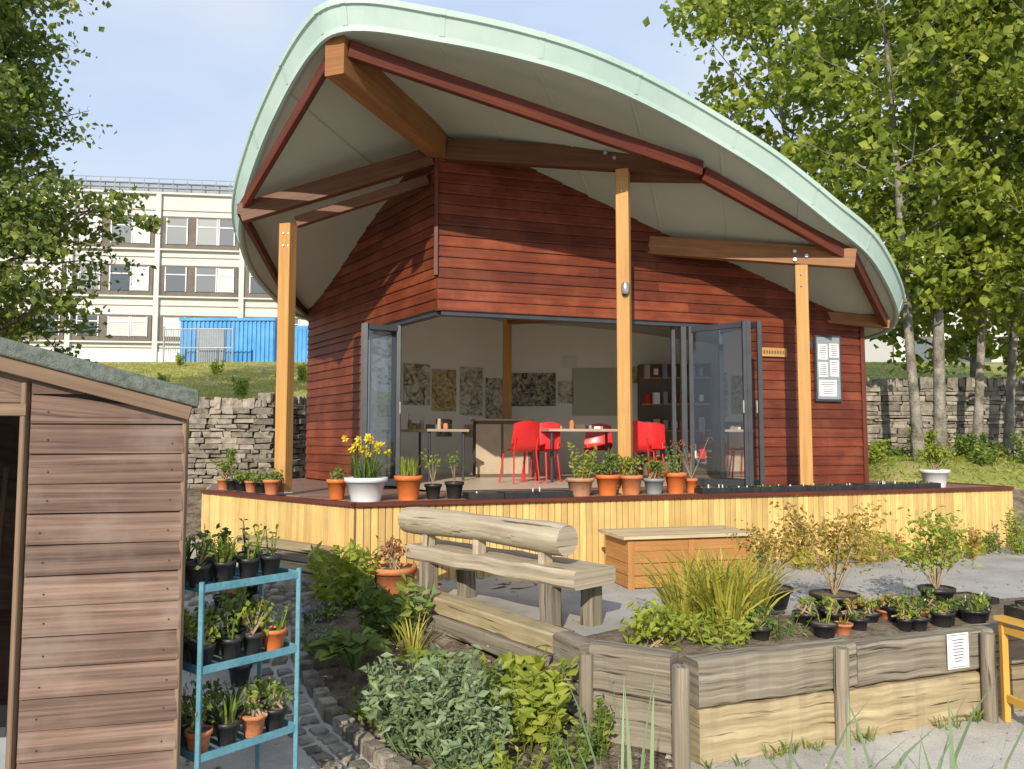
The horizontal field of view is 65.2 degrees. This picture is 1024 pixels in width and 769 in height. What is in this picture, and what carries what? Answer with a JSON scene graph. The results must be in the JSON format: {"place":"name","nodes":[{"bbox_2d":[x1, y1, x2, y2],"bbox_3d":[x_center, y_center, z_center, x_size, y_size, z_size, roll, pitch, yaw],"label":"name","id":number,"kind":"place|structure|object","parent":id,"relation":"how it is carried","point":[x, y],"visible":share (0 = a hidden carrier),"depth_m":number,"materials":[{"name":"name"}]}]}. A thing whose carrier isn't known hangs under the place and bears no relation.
{"place":"outdoors","nodes":[
{"label":"outdoors","id":0,"kind":"place"},
{"bbox_2d":[0,0,1004,237],"label":"sky","id":1,"kind":"structure","parent":0,"point":[182,85],"materials":[{"name":"blue"}]},
{"bbox_2d":[98,362,1023,768],"bbox_3d":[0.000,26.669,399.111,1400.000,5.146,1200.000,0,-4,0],"label":"ground","id":2,"kind":"structure","parent":0,"point":[976,752],"depth_m":5.05,"materials":[{"name":"plant"}]},
{"bbox_2d":[0,467,9,563],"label":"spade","id":3,"kind":"object","parent":2,"relation":"on","point":[4,488],"visible":1,"depth_m":4.23,"materials":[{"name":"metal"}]},
{"bbox_2d":[0,0,82,305],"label":"broadleaf tree","id":4,"kind":"object","parent":2,"relation":"on","point":[48,166],"visible":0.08,"depth_m":16.16,"materials":[{"name":"green plant"}]},
{"bbox_2d":[0,0,169,362],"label":"broadleaf tree","id":5,"kind":"object","parent":2,"relation":"on","point":[18,87],"visible":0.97,"depth_m":13.16,"materials":[{"name":"green plant"}]},
{"bbox_2d":[0,337,198,768],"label":"garden shed","id":6,"kind":"structure","parent":2,"relation":"on","point":[94,456],"depth_m":3.28,"materials":[{"name":"brown wood"}]},
{"bbox_2d":[0,173,308,361],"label":"office block","id":7,"kind":"structure","parent":2,"relation":"on","point":[192,252],"depth_m":58.64,"materials":[{"name":"beige concrete"}]},
{"bbox_2d":[0,216,308,336],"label":"window panes","id":8,"kind":"structure","parent":7,"relation":"in","point":[175,235],"depth_m":58.53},
{"bbox_2d":[5,191,307,361],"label":"window frames","id":9,"kind":"structure","parent":7,"relation":"in","point":[152,328],"depth_m":58.43,"materials":[{"name":"beige concrete"}]},
{"bbox_2d":[162,326,233,361],"bbox_3d":[-14.600,-1.654,37.201,3.269,2.100,0.080,0,-4,0],"label":"fence","id":10,"kind":"object","parent":2,"relation":"on","point":[198,329],"visible":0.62,"depth_m":37.21,"materials":[{"name":"metal"}]},
{"bbox_2d":[179,318,276,361],"bbox_3d":[-13.900,-1.867,40.157,4.700,2.610,2.530,0,-4,0],"label":"shipping container","id":11,"kind":"object","parent":2,"relation":"on","point":[255,339],"visible":0.51,"depth_m":39.00,"materials":[{"name":"metal"}]},
{"bbox_2d":[180,562,300,768],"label":"plant rack","id":12,"kind":"object","parent":2,"relation":"on","point":[199,670],"visible":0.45,"depth_m":3.65,"materials":[{"name":"metal"}]},
{"bbox_2d":[181,694,223,753],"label":"potted seedling","id":13,"kind":"object","parent":12,"relation":"on","point":[206,732],"visible":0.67,"depth_m":3.50,"materials":[{"name":"ceramic"}]},
{"bbox_2d":[185,615,220,665],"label":"potted seedling","id":14,"kind":"object","parent":12,"relation":"on","point":[209,645],"visible":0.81,"depth_m":3.52,"materials":[{"name":"black plastic"}]},
{"bbox_2d":[186,524,227,587],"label":"potted seedling","id":15,"kind":"object","parent":12,"relation":"on","point":[198,570],"visible":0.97,"depth_m":3.53,"materials":[{"name":"black plastic"}]},
{"bbox_2d":[191,678,233,735],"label":"potted seedling","id":16,"kind":"object","parent":12,"relation":"on","point":[215,695],"visible":0.56,"depth_m":3.73,"materials":[{"name":"plant"}]},
{"bbox_2d":[202,693,243,745],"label":"potted seedling","id":17,"kind":"object","parent":12,"relation":"on","point":[226,727],"visible":0.98,"depth_m":3.60,"materials":[{"name":"black plastic"}]},
{"bbox_2d":[210,534,241,582],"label":"potted seedling","id":18,"kind":"object","parent":12,"relation":"on","point":[223,568],"visible":0.88,"depth_m":3.61,"materials":[{"name":"black plastic"}]},
{"bbox_2d":[212,602,243,660],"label":"potted seedling","id":19,"kind":"object","parent":12,"relation":"on","point":[230,644],"visible":0.94,"depth_m":3.62,"materials":[{"name":"black plastic"}]},
{"bbox_2d":[225,524,262,578],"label":"potted seedling","id":20,"kind":"object","parent":12,"relation":"on","point":[248,565],"visible":0.93,"depth_m":3.71,"materials":[{"name":"black plastic"}]},
{"bbox_2d":[238,679,267,737],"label":"potted seedling","id":21,"kind":"object","parent":12,"relation":"on","point":[252,719],"visible":0.97,"depth_m":3.69,"materials":[{"name":"ceramic"}]},
{"bbox_2d":[231,596,280,655],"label":"potted seedling","id":22,"kind":"object","parent":12,"relation":"on","point":[253,640],"visible":0.98,"depth_m":3.73,"materials":[{"name":"plant"}]},
{"bbox_2d":[253,524,281,575],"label":"potted seedling","id":23,"kind":"object","parent":12,"relation":"on","point":[270,563],"visible":0.91,"depth_m":3.80,"materials":[{"name":"black plastic"}]},
{"bbox_2d":[255,603,290,650],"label":"potted seedling","id":24,"kind":"object","parent":12,"relation":"on","point":[274,639],"visible":0.79,"depth_m":3.79,"materials":[{"name":"orange ceramic"}]},
{"bbox_2d":[259,680,293,730],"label":"potted seedling","id":25,"kind":"object","parent":12,"relation":"on","point":[276,709],"visible":0.96,"depth_m":3.79,"materials":[{"name":"plant"}]},
{"bbox_2d":[187,392,306,487],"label":"dry stone wall","id":26,"kind":"structure","parent":2,"relation":"on","point":[245,428],"depth_m":14.17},
{"bbox_2d":[184,578,326,622],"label":"rubble stones","id":27,"kind":"object","parent":2,"relation":"on","point":[280,602],"visible":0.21,"depth_m":6.98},
{"bbox_2d":[237,535,339,585],"bbox_3d":[-2.215,1.716,7.884,1.704,0.336,0.225,-3,-5,38],"label":"timber stack","id":28,"kind":"object","parent":2,"relation":"on","point":[293,553],"visible":0.41,"depth_m":7.73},
{"bbox_2d":[294,326,307,361],"bbox_3d":[-10.200,-1.681,41.185,2.600,2.350,2.455,0,-4,0],"label":"shipping container","id":29,"kind":"object","parent":2,"relation":"on","point":[301,345],"visible":0.14,"depth_m":40.00,"materials":[{"name":"metal"}]},
{"bbox_2d":[289,597,345,626],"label":"forget me nots","id":30,"kind":"object","parent":2,"relation":"on","point":[322,613],"visible":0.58,"depth_m":6.49,"materials":[{"name":"green plant"}]},
{"bbox_2d":[255,597,424,768],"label":"stone path edging","id":31,"kind":"object","parent":2,"relation":"on","point":[368,746],"visible":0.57,"depth_m":4.86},
{"bbox_2d":[303,540,385,611],"bbox_3d":[-1.409,1.625,6.772,0.666,0.590,0.527,0,-4,0],"label":"leafy shrub","id":32,"kind":"object","parent":2,"relation":"on","point":[347,590],"visible":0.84,"depth_m":6.69,"materials":[{"name":"green plant"}]},
{"bbox_2d":[301,627,395,671],"bbox_3d":[-1.149,1.870,5.612,0.666,0.298,0.632,2,-4,-26],"label":"broad leaved plant","id":33,"kind":"object","parent":2,"relation":"on","point":[348,645],"visible":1,"depth_m":5.56,"materials":[{"name":"green plant"}]},
{"bbox_2d":[354,572,435,642],"bbox_3d":[-0.928,1.728,6.189,0.614,0.504,0.493,-1,-4,9],"label":"leafy shrub","id":34,"kind":"object","parent":2,"relation":"on","point":[378,609],"visible":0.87,"depth_m":6.11,"materials":[{"name":"green plant"}]},
{"bbox_2d":[386,611,436,655],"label":"grass tuft","id":35,"kind":"object","parent":2,"relation":"on","point":[407,642],"visible":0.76,"depth_m":5.93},
{"bbox_2d":[358,641,509,763],"bbox_3d":[-0.464,1.832,4.613,0.911,0.576,0.872,0,-4,0],"label":"sage bush","id":36,"kind":"object","parent":2,"relation":"on","point":[399,724],"visible":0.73,"depth_m":4.49,"materials":[{"name":"green plant"}]},
{"bbox_2d":[416,698,514,768],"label":"sage bush","id":37,"kind":"object","parent":2,"relation":"on","point":[481,743],"visible":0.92,"depth_m":4.24,"materials":[{"name":"green plant"}]},
{"bbox_2d":[397,583,574,674],"bbox_3d":[-0.391,1.821,6.222,0.236,0.276,2.434,3,-5,-36],"label":"patio edging timber","id":38,"kind":"object","parent":2,"relation":"on","point":[498,630],"visible":0.53,"depth_m":5.78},
{"bbox_2d":[474,735,546,768],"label":"herb","id":39,"kind":"object","parent":2,"relation":"on","point":[500,761],"visible":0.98,"depth_m":4.13,"materials":[{"name":"green plant"}]},
{"bbox_2d":[482,651,547,689],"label":"broad leaved plant","id":40,"kind":"object","parent":2,"relation":"on","point":[521,662],"visible":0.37,"depth_m":5.27,"materials":[{"name":"green plant"}]},
{"bbox_2d":[479,644,579,751],"bbox_3d":[0.138,1.835,4.644,0.586,0.518,0.534,3,-5,-35],"label":"leafy shrub","id":41,"kind":"object","parent":2,"relation":"on","point":[538,706],"visible":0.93,"depth_m":4.59,"materials":[{"name":"green plant"}]},
{"bbox_2d":[97,360,1023,485],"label":"bank grass","id":42,"kind":"structure","parent":2,"relation":"on","point":[1005,459],"depth_m":24.48,"materials":[{"name":"green plant"}]},
{"bbox_2d":[542,727,598,768],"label":"herb","id":43,"kind":"object","parent":2,"relation":"on","point":[558,740],"visible":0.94,"depth_m":4.20,"materials":[{"name":"green plant"}]},
{"bbox_2d":[570,692,616,762],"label":"herb","id":44,"kind":"object","parent":2,"relation":"on","point":[604,719],"visible":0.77,"depth_m":4.50,"materials":[{"name":"green plant"}]},
{"bbox_2d":[185,567,1023,768],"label":"grit and leaf litter","id":45,"kind":"object","parent":2,"relation":"on","point":[329,763],"visible":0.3,"depth_m":5.29,"materials":[{"name":"stone"}]},
{"bbox_2d":[561,635,668,768],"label":"iris leaves","id":46,"kind":"object","parent":2,"relation":"on","point":[627,755],"visible":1,"depth_m":3.00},
{"bbox_2d":[553,621,1023,765],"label":"sleepers","id":47,"kind":"object","parent":2,"relation":"on","point":[745,701],"visible":0.79,"depth_m":4.71},
{"bbox_2d":[585,597,1023,663],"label":"raised bed soil","id":48,"kind":"structure","parent":47,"relation":"in","point":[883,627],"depth_m":5.26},
{"bbox_2d":[618,583,696,650],"bbox_3d":[0.897,1.447,5.027,0.467,0.418,0.589,-2,-5,29],"label":"lime shrub","id":49,"kind":"object","parent":48,"relation":"on","point":[653,625],"visible":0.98,"depth_m":4.99,"materials":[{"name":"green plant"}]},
{"bbox_2d":[615,540,813,633],"bbox_3d":[1.431,1.400,5.520,1.375,0.563,1.205,2,-4,-26],"label":"golden grass clump","id":50,"kind":"object","parent":48,"relation":"on","point":[720,587],"visible":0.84,"depth_m":5.41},
{"bbox_2d":[676,604,761,649],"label":"lime shrub","id":51,"kind":"object","parent":48,"relation":"on","point":[705,636],"visible":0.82,"depth_m":5.02,"materials":[{"name":"green plant"}]},
{"bbox_2d":[724,519,823,610],"bbox_3d":[1.981,1.360,6.142,0.688,0.708,0.756,3,-5,-35],"label":"potted acer","id":52,"kind":"object","parent":48,"relation":"on","point":[781,604],"visible":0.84,"depth_m":6.08,"materials":[{"name":"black plant"}]},
{"bbox_2d":[741,607,814,639],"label":"lime shrub","id":53,"kind":"object","parent":48,"relation":"on","point":[785,627],"visible":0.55,"depth_m":5.24,"materials":[{"name":"green plant"}]},
{"bbox_2d":[792,596,818,625],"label":"potted seedling","id":54,"kind":"object","parent":48,"relation":"on","point":[805,616],"visible":0.81,"depth_m":5.48,"materials":[{"name":"black plastic"}]},
{"bbox_2d":[810,605,838,638],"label":"potted seedling","id":55,"kind":"object","parent":48,"relation":"on","point":[825,628],"visible":0.98,"depth_m":5.18,"materials":[{"name":"black plastic"}]},
{"bbox_2d":[769,494,902,611],"bbox_3d":[2.449,1.264,6.016,0.929,0.884,0.714,-2,-4,28],"label":"potted acer","id":56,"kind":"object","parent":48,"relation":"on","point":[834,590],"visible":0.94,"depth_m":5.91,"materials":[{"name":"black plant"}]},
{"bbox_2d":[898,594,935,631],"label":"potted seedling","id":57,"kind":"object","parent":48,"relation":"on","point":[920,623],"visible":0.84,"depth_m":5.40,"materials":[{"name":"plant"}]},
{"bbox_2d":[873,506,986,601],"bbox_3d":[3.284,1.353,6.253,0.717,0.778,0.685,2,-5,-30],"label":"potted shrub","id":58,"kind":"object","parent":48,"relation":"on","point":[945,592],"visible":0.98,"depth_m":6.23,"materials":[{"name":"green plant"}]},
{"bbox_2d":[929,601,955,627],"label":"potted seedling","id":59,"kind":"object","parent":48,"relation":"on","point":[943,617],"visible":0.91,"depth_m":5.50,"materials":[{"name":"black plastic"}]},
{"bbox_2d":[947,632,968,669],"bbox_3d":[2.856,1.705,5.121,0.180,0.220,0.008,1,-4,-21],"label":"paper notice","id":60,"kind":"object","parent":47,"relation":"attached to","point":[957,650],"visible":1,"depth_m":5.12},
{"bbox_2d":[579,632,998,768],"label":"stakes","id":61,"kind":"object","parent":2,"relation":"on","point":[681,716],"visible":0.81,"depth_m":4.72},
{"bbox_2d":[642,0,946,224],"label":"sycamore tree","id":62,"kind":"object","parent":2,"relation":"on","point":[710,18],"visible":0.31,"depth_m":17.31,"materials":[{"name":"green plant"}]},
{"bbox_2d":[691,705,983,768],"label":"wall foot weeds","id":63,"kind":"object","parent":2,"relation":"on","point":[975,719],"depth_m":4.68,"materials":[{"name":"green plant"}]},
{"bbox_2d":[742,0,1023,460],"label":"sycamore tree","id":64,"kind":"object","parent":2,"relation":"on","point":[915,247],"visible":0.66,"depth_m":13.38,"materials":[{"name":"green plant"}]},
{"bbox_2d":[748,0,1023,450],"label":"sycamore tree","id":65,"kind":"object","parent":2,"relation":"on","point":[884,223],"visible":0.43,"depth_m":13.55,"materials":[{"name":"green plant"}]},
{"bbox_2d":[757,687,1023,768],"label":"iris leaves","id":66,"kind":"object","parent":2,"relation":"on","point":[952,756],"visible":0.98,"depth_m":2.89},
{"bbox_2d":[788,680,995,768],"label":"iris leaves","id":67,"kind":"object","parent":2,"relation":"on","point":[902,759],"visible":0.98,"depth_m":2.98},
{"bbox_2d":[801,0,1023,378],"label":"sycamore tree","id":68,"kind":"object","parent":2,"relation":"on","point":[899,329],"visible":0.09,"depth_m":17.84,"materials":[{"name":"green plant"}]},
{"bbox_2d":[811,0,1023,443],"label":"sycamore tree","id":69,"kind":"object","parent":2,"relation":"on","point":[1001,308],"visible":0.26,"depth_m":13.83,"materials":[{"name":"green plant"}]},
{"bbox_2d":[865,241,1019,361],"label":"office building","id":70,"kind":"structure","parent":2,"relation":"on","point":[881,353],"depth_m":46.15,"materials":[{"name":"beige concrete"}]},
{"bbox_2d":[865,276,1019,361],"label":"windows","id":71,"kind":"structure","parent":70,"relation":"in","point":[881,354],"depth_m":46.13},
{"bbox_2d":[866,377,1023,455],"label":"dry stone wall","id":72,"kind":"structure","parent":2,"relation":"on","point":[888,411],"depth_m":14.98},
{"bbox_2d":[867,0,1023,295],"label":"sycamore tree","id":73,"kind":"object","parent":2,"relation":"on","point":[1005,88],"visible":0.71,"depth_m":12.65,"materials":[{"name":"green plant"}]},
{"bbox_2d":[891,18,1023,376],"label":"sycamore tree","id":74,"kind":"object","parent":2,"relation":"on","point":[1019,369],"visible":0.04,"depth_m":19.00,"materials":[{"name":"green plant"}]},
{"bbox_2d":[894,1,1023,459],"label":"sycamore tree","id":75,"kind":"object","parent":2,"relation":"on","point":[1015,330],"visible":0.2,"depth_m":14.33,"materials":[{"name":"green plant"}]},
{"bbox_2d":[953,431,987,456],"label":"bank plant","id":76,"kind":"object","parent":2,"relation":"on","point":[972,438],"visible":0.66,"depth_m":13.50,"materials":[{"name":"green plant"}]},
{"bbox_2d":[994,615,1023,721],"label":"yellow wooden stool","id":77,"kind":"object","parent":2,"relation":"on","point":[1007,698],"visible":1,"depth_m":5.12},
{"bbox_2d":[186,539,1023,635],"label":"patio","id":78,"kind":"structure","parent":0,"point":[615,610],"depth_m":7.36,"materials":[{"name":"concrete"}]},
{"bbox_2d":[370,535,416,598],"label":"potted plant","id":79,"kind":"object","parent":78,"relation":"on","point":[390,575],"visible":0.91,"depth_m":6.82,"materials":[{"name":"orange plant"}]},
{"bbox_2d":[398,507,615,626],"bbox_3d":[-0.121,1.416,6.379,0.469,0.789,2.058,4,-5,-44],"label":"log bench","id":80,"kind":"object","parent":78,"relation":"on","point":[548,572],"visible":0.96,"depth_m":6.04,"materials":[{"name":"wood"}]},
{"bbox_2d":[200,0,1013,580],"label":"garden pavilion","id":81,"kind":"structure","parent":78,"relation":"on","point":[456,220],"depth_m":9.59,"materials":[{"name":"red wood"}]},
{"bbox_2d":[326,466,348,499],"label":"potted plant","id":82,"kind":"object","parent":81,"relation":"on","point":[336,487],"visible":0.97,"depth_m":7.97,"materials":[{"name":"green plant"}]},
{"bbox_2d":[342,433,391,501],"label":"potted daffodils","id":83,"kind":"object","parent":81,"relation":"on","point":[367,484],"visible":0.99,"depth_m":7.68,"materials":[{"name":"plant"}]},
{"bbox_2d":[359,323,396,477],"bbox_3d":[-1.667,0.258,10.031,0.510,2.020,0.094,3,-5,-33],"label":"side door","id":84,"kind":"structure","parent":81,"relation":"in","point":[362,324],"depth_m":10.11,"materials":[{"name":"grey metal"}]},
{"bbox_2d":[367,331,392,477],"bbox_3d":[-1.737,0.295,10.562,0.095,2.020,0.848,2,-5,-32],"label":"side door","id":85,"kind":"structure","parent":81,"relation":"in","point":[378,334],"depth_m":10.78,"materials":[{"name":"grey metal"}]},
{"bbox_2d":[362,323,401,485],"bbox_3d":[-1.617,0.253,9.956,0.509,2.020,0.093,2,-4,-28],"label":"side door","id":86,"kind":"structure","parent":81,"relation":"in","point":[390,482],"depth_m":9.99,"materials":[{"name":"grey metal"}]},
{"bbox_2d":[394,455,422,500],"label":"potted plant","id":87,"kind":"object","parent":81,"relation":"on","point":[408,480],"visible":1,"depth_m":7.85,"materials":[{"name":"green plant"}]},
{"bbox_2d":[382,429,468,481],"bbox_3d":[-1.300,1.036,11.857,0.700,0.738,1.300,3,-5,-38],"label":"table","id":88,"kind":"object","parent":81,"relation":"on","point":[429,431],"visible":0.76,"depth_m":11.56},
{"bbox_2d":[471,419,534,476],"bbox_3d":[-0.150,1.016,12.861,0.960,0.915,0.500,1,-4,-11],"label":"cupboard","id":89,"kind":"object","parent":81,"relation":"on","point":[492,438],"visible":0.79,"depth_m":12.62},
{"bbox_2d":[499,421,539,483],"bbox_3d":[0.109,0.916,10.846,0.440,0.842,0.461,2,-4,-29],"label":"red chair","id":90,"kind":"object","parent":81,"relation":"on","point":[525,437],"visible":1,"depth_m":10.69,"materials":[{"name":"plastic"}]},
{"bbox_2d":[520,422,560,482],"bbox_3d":[0.410,0.936,11.129,0.440,0.842,0.461,-2,-5,31],"label":"red chair","id":91,"kind":"object","parent":81,"relation":"on","point":[544,442],"visible":0.71,"depth_m":11.26,"materials":[{"name":"plastic"}]},
{"bbox_2d":[537,429,617,481],"bbox_3d":[0.980,1.012,11.508,1.200,0.738,0.700,1,-4,-17],"label":"table","id":92,"kind":"object","parent":81,"relation":"on","point":[606,431],"visible":0.44,"depth_m":11.19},
{"bbox_2d":[566,442,597,495],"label":"potted plant","id":93,"kind":"object","parent":81,"relation":"on","point":[580,486],"visible":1,"depth_m":8.46,"materials":[{"name":"green plant"}]},
{"bbox_2d":[581,423,611,476],"bbox_3d":[1.304,1.015,12.277,0.440,0.842,0.463,-1,-4,14],"label":"red chair","id":94,"kind":"object","parent":81,"relation":"on","point":[592,439],"visible":0.58,"depth_m":12.47,"materials":[{"name":"plastic"}]},
{"bbox_2d":[591,447,627,495],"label":"potted plant","id":95,"kind":"object","parent":81,"relation":"on","point":[607,483],"visible":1,"depth_m":8.53,"materials":[{"name":"green plant"}]},
{"bbox_2d":[616,455,643,494],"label":"potted plant","id":96,"kind":"object","parent":81,"relation":"on","point":[630,482],"visible":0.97,"depth_m":8.63,"materials":[{"name":"green plant"}]},
{"bbox_2d":[633,421,658,477],"bbox_3d":[1.741,0.920,10.896,0.440,0.842,0.461,-2,-4,29],"label":"red chair","id":97,"kind":"object","parent":81,"relation":"on","point":[642,442],"visible":0.52,"depth_m":10.70,"materials":[{"name":"plastic"}]},
{"bbox_2d":[639,423,665,479],"bbox_3d":[1.960,0.967,11.578,0.440,0.842,0.461,-2,-5,31],"label":"red chair","id":98,"kind":"object","parent":81,"relation":"on","point":[657,432],"visible":0.36,"depth_m":11.71,"materials":[{"name":"plastic"}]},
{"bbox_2d":[640,451,668,493],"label":"potted plant","id":99,"kind":"object","parent":81,"relation":"on","point":[653,483],"visible":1,"depth_m":8.76,"materials":[{"name":"green plant"}]},
{"bbox_2d":[637,364,711,473],"bbox_3d":[2.795,0.596,13.784,1.204,1.880,0.564,0,-4,5],"label":"shelf unit","id":100,"kind":"object","parent":81,"relation":"on","point":[654,391],"visible":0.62,"depth_m":13.61,"materials":[{"name":"wood"}]},
{"bbox_2d":[664,445,686,493],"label":"potted plant","id":101,"kind":"object","parent":81,"relation":"on","point":[675,481],"visible":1,"depth_m":8.82,"materials":[{"name":"green plant"}]},
{"bbox_2d":[688,321,748,485],"bbox_3d":[2.554,0.251,9.926,0.095,2.020,0.813,4,-6,-45],"label":"folding door","id":102,"kind":"structure","parent":81,"relation":"in","point":[742,324],"depth_m":9.87,"materials":[{"name":"grey glass"}]},
{"bbox_2d":[718,321,753,485],"bbox_3d":[2.786,0.255,9.989,0.091,2.020,0.730,1,-4,-12],"label":"folding door","id":103,"kind":"structure","parent":81,"relation":"in","point":[729,340],"depth_m":10.03,"materials":[{"name":"grey glass"}]},
{"bbox_2d":[726,321,764,485],"bbox_3d":[2.888,0.256,10.000,0.093,2.020,0.734,1,-4,-19],"label":"folding door","id":104,"kind":"structure","parent":81,"relation":"in","point":[758,324],"depth_m":9.67,"materials":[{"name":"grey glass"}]},
{"bbox_2d":[813,335,841,401],"bbox_3d":[4.274,-0.219,10.822,0.420,0.900,0.042,1,-4,-18],"label":"notice board","id":105,"kind":"object","parent":81,"relation":"attached to","point":[827,369],"visible":1,"depth_m":10.80,"materials":[{"name":"paper"}]},
{"bbox_2d":[914,442,956,486],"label":"potted plant","id":106,"kind":"object","parent":81,"relation":"on","point":[936,452],"visible":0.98,"depth_m":10.03,"materials":[{"name":"green plant"}]},
{"bbox_2d":[598,525,755,589],"bbox_3d":[1.580,1.640,7.656,1.360,0.477,0.670,1,-4,-14],"label":"wooden storage chest","id":107,"kind":"object","parent":78,"relation":"on","point":[642,541],"visible":0.72,"depth_m":7.38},
{"bbox_2d":[1000,507,1023,554],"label":"border plant","id":108,"kind":"object","parent":78,"relation":"on","point":[1015,539],"visible":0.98,"depth_m":9.38,"materials":[{"name":"green plant"}]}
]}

